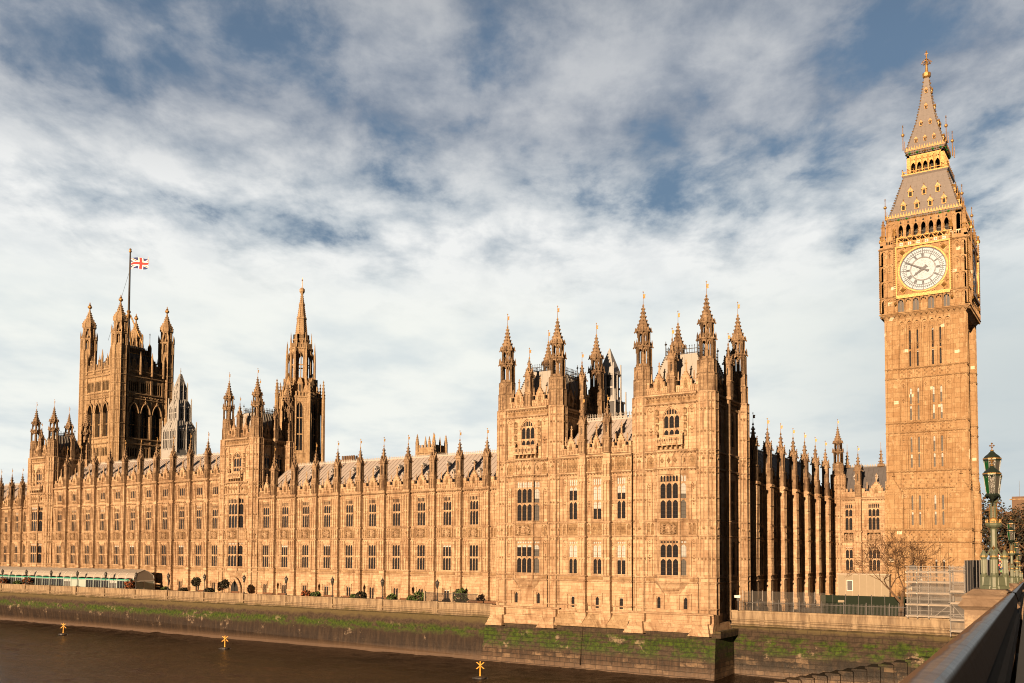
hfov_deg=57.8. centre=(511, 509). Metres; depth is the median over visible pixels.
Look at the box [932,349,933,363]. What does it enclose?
window
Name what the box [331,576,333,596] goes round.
terrace lamp
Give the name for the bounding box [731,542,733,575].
window
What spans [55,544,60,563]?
window
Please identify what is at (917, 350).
window
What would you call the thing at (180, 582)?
window
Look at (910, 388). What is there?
window
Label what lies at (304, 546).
window
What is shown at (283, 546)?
window
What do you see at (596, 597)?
window
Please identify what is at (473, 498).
window
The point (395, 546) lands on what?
window
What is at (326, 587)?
window
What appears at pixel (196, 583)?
shrub
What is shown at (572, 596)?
window
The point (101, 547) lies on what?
window
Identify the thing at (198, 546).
window
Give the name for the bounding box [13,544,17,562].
window
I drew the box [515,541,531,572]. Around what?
window
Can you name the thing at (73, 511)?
window
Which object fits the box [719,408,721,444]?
window
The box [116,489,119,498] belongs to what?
window
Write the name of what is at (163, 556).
window
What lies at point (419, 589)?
window
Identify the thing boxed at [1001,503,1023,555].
tree
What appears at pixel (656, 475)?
window
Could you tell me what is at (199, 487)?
window
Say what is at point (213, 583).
window
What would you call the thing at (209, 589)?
shrub
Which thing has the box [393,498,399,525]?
window
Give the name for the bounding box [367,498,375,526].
window
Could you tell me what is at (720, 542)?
window
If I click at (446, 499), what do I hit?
window
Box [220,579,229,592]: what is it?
shrub
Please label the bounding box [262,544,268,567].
window
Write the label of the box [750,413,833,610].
return range
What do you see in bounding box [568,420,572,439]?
window
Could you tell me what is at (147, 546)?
window
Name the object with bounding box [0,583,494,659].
river wall
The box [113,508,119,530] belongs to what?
window
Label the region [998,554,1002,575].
love locks
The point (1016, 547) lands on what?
bridge lamp
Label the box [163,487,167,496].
window
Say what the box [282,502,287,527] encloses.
window
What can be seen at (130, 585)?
shrub
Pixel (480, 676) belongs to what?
marker buoy
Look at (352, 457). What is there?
chimney stack
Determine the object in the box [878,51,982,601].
clock tower
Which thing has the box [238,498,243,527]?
window
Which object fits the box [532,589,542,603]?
window
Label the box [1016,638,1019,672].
bridge
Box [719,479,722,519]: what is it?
window
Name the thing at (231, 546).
window
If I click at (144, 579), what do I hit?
marquee
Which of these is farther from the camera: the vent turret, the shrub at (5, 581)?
the shrub at (5, 581)
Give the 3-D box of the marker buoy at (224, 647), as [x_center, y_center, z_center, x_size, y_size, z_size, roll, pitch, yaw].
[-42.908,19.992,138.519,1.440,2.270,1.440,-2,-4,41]
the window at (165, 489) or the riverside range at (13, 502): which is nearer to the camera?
the window at (165, 489)
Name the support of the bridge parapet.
on the bridge
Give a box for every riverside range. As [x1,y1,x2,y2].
[0,469,26,577]
[51,432,219,591]
[257,428,496,602]
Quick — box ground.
[507,606,963,618]
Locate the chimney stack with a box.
[341,455,357,461]
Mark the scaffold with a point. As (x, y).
(931, 591)
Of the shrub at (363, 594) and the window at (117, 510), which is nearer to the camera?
the shrub at (363, 594)
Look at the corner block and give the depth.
117.64 m
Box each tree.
[844,528,962,615]
[982,493,1007,545]
[982,505,1023,565]
[982,513,1023,575]
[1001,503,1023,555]
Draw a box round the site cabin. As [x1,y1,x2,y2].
[837,573,891,596]
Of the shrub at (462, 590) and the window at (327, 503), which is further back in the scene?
the window at (327, 503)
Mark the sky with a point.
(431, 173)
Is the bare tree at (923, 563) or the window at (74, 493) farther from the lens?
the window at (74, 493)
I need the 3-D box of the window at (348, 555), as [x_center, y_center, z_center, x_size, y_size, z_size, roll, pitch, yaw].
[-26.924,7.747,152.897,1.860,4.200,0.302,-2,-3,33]
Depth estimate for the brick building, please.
246.68 m
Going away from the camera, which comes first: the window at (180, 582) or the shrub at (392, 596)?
the shrub at (392, 596)
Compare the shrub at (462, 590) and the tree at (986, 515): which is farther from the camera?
the tree at (986, 515)
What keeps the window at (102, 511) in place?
in the riverside range at (157, 516)
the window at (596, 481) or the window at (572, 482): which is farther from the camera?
the window at (572, 482)
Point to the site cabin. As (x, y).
(856, 584)
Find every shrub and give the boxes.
[0,578,8,583]
[21,577,32,584]
[123,579,134,588]
[178,587,187,590]
[191,577,201,590]
[205,588,214,591]
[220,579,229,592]
[301,589,311,595]
[309,591,321,595]
[354,591,366,597]
[386,593,397,599]
[406,595,414,599]
[413,591,423,600]
[454,587,468,601]
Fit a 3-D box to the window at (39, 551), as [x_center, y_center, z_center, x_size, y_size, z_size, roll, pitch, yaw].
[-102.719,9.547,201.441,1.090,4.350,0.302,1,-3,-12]
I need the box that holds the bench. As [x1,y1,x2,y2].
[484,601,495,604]
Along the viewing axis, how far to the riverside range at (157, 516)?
183.58 m
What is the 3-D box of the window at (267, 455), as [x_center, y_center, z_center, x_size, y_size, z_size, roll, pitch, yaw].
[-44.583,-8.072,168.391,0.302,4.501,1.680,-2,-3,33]
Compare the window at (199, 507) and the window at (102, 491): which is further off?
the window at (102, 491)
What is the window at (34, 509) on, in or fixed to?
in the river tower at (46, 461)
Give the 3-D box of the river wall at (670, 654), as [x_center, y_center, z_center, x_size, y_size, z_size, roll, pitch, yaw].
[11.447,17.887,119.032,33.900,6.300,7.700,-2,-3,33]
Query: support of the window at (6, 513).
in the riverside range at (13, 502)
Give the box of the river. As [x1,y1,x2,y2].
[0,620,781,682]
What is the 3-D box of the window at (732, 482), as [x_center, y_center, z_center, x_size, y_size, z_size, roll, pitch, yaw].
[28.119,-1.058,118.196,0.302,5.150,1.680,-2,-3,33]
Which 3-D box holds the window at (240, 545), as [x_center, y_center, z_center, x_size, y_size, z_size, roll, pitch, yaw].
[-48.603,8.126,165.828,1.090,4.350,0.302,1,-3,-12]
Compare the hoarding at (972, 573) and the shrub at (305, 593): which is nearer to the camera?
the hoarding at (972, 573)
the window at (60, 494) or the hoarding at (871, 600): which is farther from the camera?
the window at (60, 494)
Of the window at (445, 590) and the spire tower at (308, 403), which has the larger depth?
the spire tower at (308, 403)
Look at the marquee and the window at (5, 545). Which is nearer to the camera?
the marquee
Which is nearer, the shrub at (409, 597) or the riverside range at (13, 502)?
the shrub at (409, 597)
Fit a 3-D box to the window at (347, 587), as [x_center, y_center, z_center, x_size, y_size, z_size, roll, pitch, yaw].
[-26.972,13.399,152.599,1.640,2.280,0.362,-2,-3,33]
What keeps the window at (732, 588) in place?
in the corner block
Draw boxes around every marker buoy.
[58,623,67,634]
[219,636,230,649]
[472,661,486,678]
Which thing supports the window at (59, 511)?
in the riverside range at (157, 516)
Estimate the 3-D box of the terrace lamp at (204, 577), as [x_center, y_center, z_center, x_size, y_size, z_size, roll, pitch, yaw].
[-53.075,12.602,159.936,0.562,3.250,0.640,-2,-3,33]
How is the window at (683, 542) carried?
in the corner block
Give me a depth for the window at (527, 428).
125.19 m
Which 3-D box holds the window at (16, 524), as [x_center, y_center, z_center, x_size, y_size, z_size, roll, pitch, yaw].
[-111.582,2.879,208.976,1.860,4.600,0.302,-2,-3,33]
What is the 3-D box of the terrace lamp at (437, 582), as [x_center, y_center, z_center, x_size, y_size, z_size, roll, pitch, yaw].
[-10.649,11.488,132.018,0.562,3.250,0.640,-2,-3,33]
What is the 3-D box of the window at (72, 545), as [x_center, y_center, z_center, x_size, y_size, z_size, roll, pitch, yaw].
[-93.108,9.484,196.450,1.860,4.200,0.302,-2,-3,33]
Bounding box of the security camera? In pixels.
[734,595,741,610]
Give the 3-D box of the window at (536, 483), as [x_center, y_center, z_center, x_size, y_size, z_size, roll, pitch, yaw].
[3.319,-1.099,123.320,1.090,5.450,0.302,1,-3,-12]
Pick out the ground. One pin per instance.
(810, 609)
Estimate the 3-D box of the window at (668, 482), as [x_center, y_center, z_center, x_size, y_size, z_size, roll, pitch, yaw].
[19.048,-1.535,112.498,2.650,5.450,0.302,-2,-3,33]
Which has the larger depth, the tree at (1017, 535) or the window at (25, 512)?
the tree at (1017, 535)
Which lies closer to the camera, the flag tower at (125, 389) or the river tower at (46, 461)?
the river tower at (46, 461)
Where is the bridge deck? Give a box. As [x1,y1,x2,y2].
[1015,610,1023,682]
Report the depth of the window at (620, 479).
117.08 m
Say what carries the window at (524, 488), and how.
in the corner block
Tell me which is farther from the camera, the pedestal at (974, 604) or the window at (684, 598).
the window at (684, 598)
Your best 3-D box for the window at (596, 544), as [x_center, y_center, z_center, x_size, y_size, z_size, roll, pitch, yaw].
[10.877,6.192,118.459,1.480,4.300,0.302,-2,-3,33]
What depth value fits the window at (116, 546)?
188.15 m
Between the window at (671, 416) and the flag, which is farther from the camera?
the flag
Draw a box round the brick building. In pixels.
[1004,488,1023,580]
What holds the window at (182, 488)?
in the riverside range at (157, 516)
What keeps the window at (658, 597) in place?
in the corner block
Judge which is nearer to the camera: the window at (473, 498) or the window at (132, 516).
the window at (473, 498)
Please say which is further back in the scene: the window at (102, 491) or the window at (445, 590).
the window at (102, 491)
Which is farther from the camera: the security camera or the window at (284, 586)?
the window at (284, 586)
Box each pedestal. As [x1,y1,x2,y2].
[958,588,1020,682]
[1009,583,1023,637]
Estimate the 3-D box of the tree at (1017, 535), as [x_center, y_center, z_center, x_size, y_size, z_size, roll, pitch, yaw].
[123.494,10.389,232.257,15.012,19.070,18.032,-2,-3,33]
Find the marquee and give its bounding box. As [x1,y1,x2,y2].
[0,566,154,589]
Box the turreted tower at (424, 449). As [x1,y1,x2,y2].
[415,434,447,456]
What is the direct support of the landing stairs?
in the river
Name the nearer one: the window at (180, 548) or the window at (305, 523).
the window at (305, 523)
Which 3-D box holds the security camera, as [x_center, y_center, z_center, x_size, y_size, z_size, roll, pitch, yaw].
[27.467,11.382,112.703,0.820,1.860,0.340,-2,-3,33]
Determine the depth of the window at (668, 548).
112.27 m
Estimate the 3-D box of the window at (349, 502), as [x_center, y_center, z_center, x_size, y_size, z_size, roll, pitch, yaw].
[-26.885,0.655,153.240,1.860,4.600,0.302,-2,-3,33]
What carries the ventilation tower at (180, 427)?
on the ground
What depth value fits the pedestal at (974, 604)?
34.46 m
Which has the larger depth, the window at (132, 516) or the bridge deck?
the window at (132, 516)
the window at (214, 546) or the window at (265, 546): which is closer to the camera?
the window at (265, 546)
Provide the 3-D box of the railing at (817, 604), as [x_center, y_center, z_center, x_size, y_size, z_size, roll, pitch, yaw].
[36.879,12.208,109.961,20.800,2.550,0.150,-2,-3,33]
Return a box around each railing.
[424,591,477,602]
[740,599,909,615]
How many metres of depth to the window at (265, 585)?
163.67 m
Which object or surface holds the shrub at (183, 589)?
on the terrace paving
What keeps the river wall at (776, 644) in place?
in the river
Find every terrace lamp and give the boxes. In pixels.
[203,573,205,591]
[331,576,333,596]
[380,577,384,598]
[435,578,439,600]
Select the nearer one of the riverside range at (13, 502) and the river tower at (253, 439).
the river tower at (253, 439)
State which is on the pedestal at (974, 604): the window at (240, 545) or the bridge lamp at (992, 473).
the bridge lamp at (992, 473)
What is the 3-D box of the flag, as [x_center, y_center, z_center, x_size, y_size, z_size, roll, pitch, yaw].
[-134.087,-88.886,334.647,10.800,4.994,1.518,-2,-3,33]
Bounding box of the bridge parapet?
[899,582,1023,682]
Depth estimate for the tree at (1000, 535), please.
212.24 m
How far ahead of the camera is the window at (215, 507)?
171.95 m
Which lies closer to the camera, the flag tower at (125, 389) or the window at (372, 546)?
the window at (372, 546)
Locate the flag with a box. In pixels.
[131,256,148,268]
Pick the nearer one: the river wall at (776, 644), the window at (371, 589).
the river wall at (776, 644)
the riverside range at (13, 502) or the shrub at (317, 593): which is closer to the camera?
the shrub at (317, 593)
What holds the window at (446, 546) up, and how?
in the riverside range at (408, 524)
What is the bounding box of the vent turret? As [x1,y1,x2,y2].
[598,348,626,417]
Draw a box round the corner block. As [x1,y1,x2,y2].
[485,281,750,636]
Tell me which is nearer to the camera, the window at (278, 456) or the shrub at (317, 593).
the shrub at (317, 593)
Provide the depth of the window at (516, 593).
125.12 m
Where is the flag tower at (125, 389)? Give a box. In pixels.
[77,248,174,463]
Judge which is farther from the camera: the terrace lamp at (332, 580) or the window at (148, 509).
the window at (148, 509)
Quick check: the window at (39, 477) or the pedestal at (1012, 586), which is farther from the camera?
the window at (39, 477)
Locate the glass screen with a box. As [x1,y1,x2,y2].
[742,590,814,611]
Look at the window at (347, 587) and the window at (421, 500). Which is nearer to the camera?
the window at (421, 500)
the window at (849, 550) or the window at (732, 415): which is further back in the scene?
the window at (849, 550)
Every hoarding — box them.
[821,594,954,617]
[964,560,989,592]
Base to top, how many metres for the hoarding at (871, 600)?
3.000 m
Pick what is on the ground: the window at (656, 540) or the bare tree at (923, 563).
the bare tree at (923, 563)
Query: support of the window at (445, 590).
in the riverside range at (408, 524)
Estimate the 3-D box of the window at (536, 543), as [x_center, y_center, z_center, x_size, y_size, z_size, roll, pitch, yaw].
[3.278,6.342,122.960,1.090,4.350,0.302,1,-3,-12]
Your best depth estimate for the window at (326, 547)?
155.80 m
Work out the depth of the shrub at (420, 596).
134.31 m
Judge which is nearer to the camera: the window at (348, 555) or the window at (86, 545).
the window at (348, 555)
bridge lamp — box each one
[980,443,1009,588]
[1007,517,1018,582]
[1014,538,1021,581]
[1018,548,1022,580]
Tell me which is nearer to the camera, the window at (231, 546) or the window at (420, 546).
the window at (420, 546)
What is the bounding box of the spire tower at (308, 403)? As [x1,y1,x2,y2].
[275,278,325,464]
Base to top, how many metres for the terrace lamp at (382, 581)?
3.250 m
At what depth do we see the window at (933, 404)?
150.45 m
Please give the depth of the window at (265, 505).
164.39 m
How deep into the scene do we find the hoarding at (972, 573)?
98.11 m
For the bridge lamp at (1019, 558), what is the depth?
160.77 m
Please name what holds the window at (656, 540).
in the corner block
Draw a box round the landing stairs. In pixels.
[774,656,929,682]
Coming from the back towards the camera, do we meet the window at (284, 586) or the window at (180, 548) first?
the window at (180, 548)
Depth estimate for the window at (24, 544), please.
207.05 m
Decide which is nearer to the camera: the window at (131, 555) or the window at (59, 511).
the window at (131, 555)
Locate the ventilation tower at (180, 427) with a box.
[161,370,196,458]
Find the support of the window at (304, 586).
in the riverside range at (408, 524)
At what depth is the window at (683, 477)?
112.00 m
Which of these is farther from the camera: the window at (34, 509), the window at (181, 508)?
the window at (34, 509)
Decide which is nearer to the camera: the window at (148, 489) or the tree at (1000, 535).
the window at (148, 489)
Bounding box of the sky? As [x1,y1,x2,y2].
[0,0,1023,626]
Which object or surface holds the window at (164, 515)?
in the riverside range at (157, 516)
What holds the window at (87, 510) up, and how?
in the riverside range at (157, 516)
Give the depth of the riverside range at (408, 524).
149.70 m
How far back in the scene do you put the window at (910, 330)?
152.93 m
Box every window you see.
[2,544,6,562]
[5,512,7,531]
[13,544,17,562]
[15,512,17,531]
[23,544,24,562]
[24,512,25,531]
[30,507,36,531]
[30,543,35,562]
[36,469,41,484]
[37,543,41,562]
[38,506,42,530]
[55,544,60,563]
[56,510,61,531]
[58,493,61,501]
[69,544,74,563]
[72,492,75,500]
[72,510,75,530]
[85,491,90,500]
[85,544,88,563]
[86,509,89,530]
[99,509,104,530]
[99,544,103,564]
[101,490,104,499]
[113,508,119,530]
[113,544,118,564]
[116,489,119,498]
[128,544,133,564]
[129,508,134,530]
[130,489,135,498]
[145,488,150,497]
[145,544,149,564]
[146,507,150,529]
[160,544,165,565]
[161,506,166,529]
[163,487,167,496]
[177,544,182,565]
[177,579,182,588]
[178,506,183,529]
[180,486,184,495]
[195,505,201,529]
[195,544,200,565]
[196,485,201,495]
[210,580,215,588]
[211,544,216,566]
[212,484,217,494]
[212,504,217,528]
[226,543,235,566]
[228,498,236,527]
[233,453,241,471]
[237,543,242,566]
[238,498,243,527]
[261,581,267,591]
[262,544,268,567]
[263,502,268,527]
[264,452,270,477]
[276,454,281,477]
[280,544,287,567]
[280,582,286,592]
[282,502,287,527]
[300,582,307,590]
[301,501,308,527]
[302,544,307,567]
[322,500,330,527]
[322,544,329,568]
[322,583,328,594]
[344,544,351,568]
[344,584,351,595]
[346,499,352,526]
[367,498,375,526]
[367,584,374,597]
[368,543,375,568]
[391,543,399,569]
[391,585,398,597]
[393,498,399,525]
[416,497,424,525]
[416,586,423,598]
[417,543,424,569]
[441,543,450,570]
[441,587,450,600]
[442,496,450,525]
[469,543,477,570]
[470,495,477,524]
[510,589,520,602]
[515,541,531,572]
[516,481,531,521]
[520,420,533,445]
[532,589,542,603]
[533,541,539,573]
[534,481,540,521]
[566,592,577,607]
[567,541,577,573]
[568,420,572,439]
[569,478,577,519]
[590,593,602,608]
[591,477,601,519]
[591,541,601,574]
[614,594,626,609]
[615,541,625,574]
[617,476,625,518]
[652,593,664,608]
[654,475,656,519]
[655,540,656,575]
[659,474,677,518]
[659,540,678,575]
[662,407,679,435]
[678,594,691,609]
[680,474,687,518]
[681,540,687,575]
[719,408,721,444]
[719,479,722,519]
[720,542,722,575]
[731,413,735,448]
[731,481,734,520]
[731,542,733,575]
[732,588,736,609]
[844,503,852,530]
[846,547,852,570]
[868,503,879,529]
[869,547,879,570]
[909,330,910,348]
[910,388,911,403]
[917,350,918,365]
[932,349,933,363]
[933,404,934,418]
[940,348,941,363]
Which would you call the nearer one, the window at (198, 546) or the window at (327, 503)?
the window at (327, 503)
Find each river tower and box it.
[25,399,91,578]
[217,370,293,593]
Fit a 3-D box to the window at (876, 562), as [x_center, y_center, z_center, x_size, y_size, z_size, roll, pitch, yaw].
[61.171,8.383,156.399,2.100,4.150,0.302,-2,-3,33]
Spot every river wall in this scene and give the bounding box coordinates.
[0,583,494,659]
[480,620,738,680]
[731,610,964,678]
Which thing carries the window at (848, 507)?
in the link range at (858, 491)
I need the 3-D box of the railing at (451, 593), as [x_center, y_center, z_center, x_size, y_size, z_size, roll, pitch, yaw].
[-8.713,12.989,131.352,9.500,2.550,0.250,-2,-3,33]
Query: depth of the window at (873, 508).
156.86 m
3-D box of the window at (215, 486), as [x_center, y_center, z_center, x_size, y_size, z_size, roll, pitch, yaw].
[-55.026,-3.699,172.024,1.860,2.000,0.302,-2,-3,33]
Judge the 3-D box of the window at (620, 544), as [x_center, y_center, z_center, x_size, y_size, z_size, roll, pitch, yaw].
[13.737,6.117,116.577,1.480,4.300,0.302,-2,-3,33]
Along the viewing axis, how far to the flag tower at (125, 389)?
327.59 m
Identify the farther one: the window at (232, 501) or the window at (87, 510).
the window at (87, 510)
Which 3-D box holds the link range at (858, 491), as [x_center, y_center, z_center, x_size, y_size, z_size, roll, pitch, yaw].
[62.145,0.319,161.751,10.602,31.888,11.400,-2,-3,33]
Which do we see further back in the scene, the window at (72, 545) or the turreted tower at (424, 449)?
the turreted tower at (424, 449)
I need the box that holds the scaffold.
[905,565,965,636]
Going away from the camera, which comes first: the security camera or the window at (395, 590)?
the security camera
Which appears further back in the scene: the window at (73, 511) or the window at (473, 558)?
the window at (73, 511)
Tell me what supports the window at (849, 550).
in the link range at (858, 491)
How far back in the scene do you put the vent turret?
135.58 m
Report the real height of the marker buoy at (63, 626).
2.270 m
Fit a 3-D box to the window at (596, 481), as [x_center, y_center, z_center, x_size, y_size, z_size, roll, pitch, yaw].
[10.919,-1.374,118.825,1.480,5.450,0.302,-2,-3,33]
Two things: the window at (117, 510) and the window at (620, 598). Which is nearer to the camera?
the window at (620, 598)
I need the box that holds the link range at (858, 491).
[830,419,886,594]
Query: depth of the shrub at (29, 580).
191.97 m
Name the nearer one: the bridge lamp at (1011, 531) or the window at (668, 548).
the bridge lamp at (1011, 531)
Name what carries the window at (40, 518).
in the river tower at (46, 461)
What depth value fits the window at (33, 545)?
202.26 m
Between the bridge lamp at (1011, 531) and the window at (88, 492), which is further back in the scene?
the window at (88, 492)
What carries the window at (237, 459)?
in the river tower at (253, 439)
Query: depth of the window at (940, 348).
150.23 m
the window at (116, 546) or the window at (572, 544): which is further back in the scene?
the window at (116, 546)

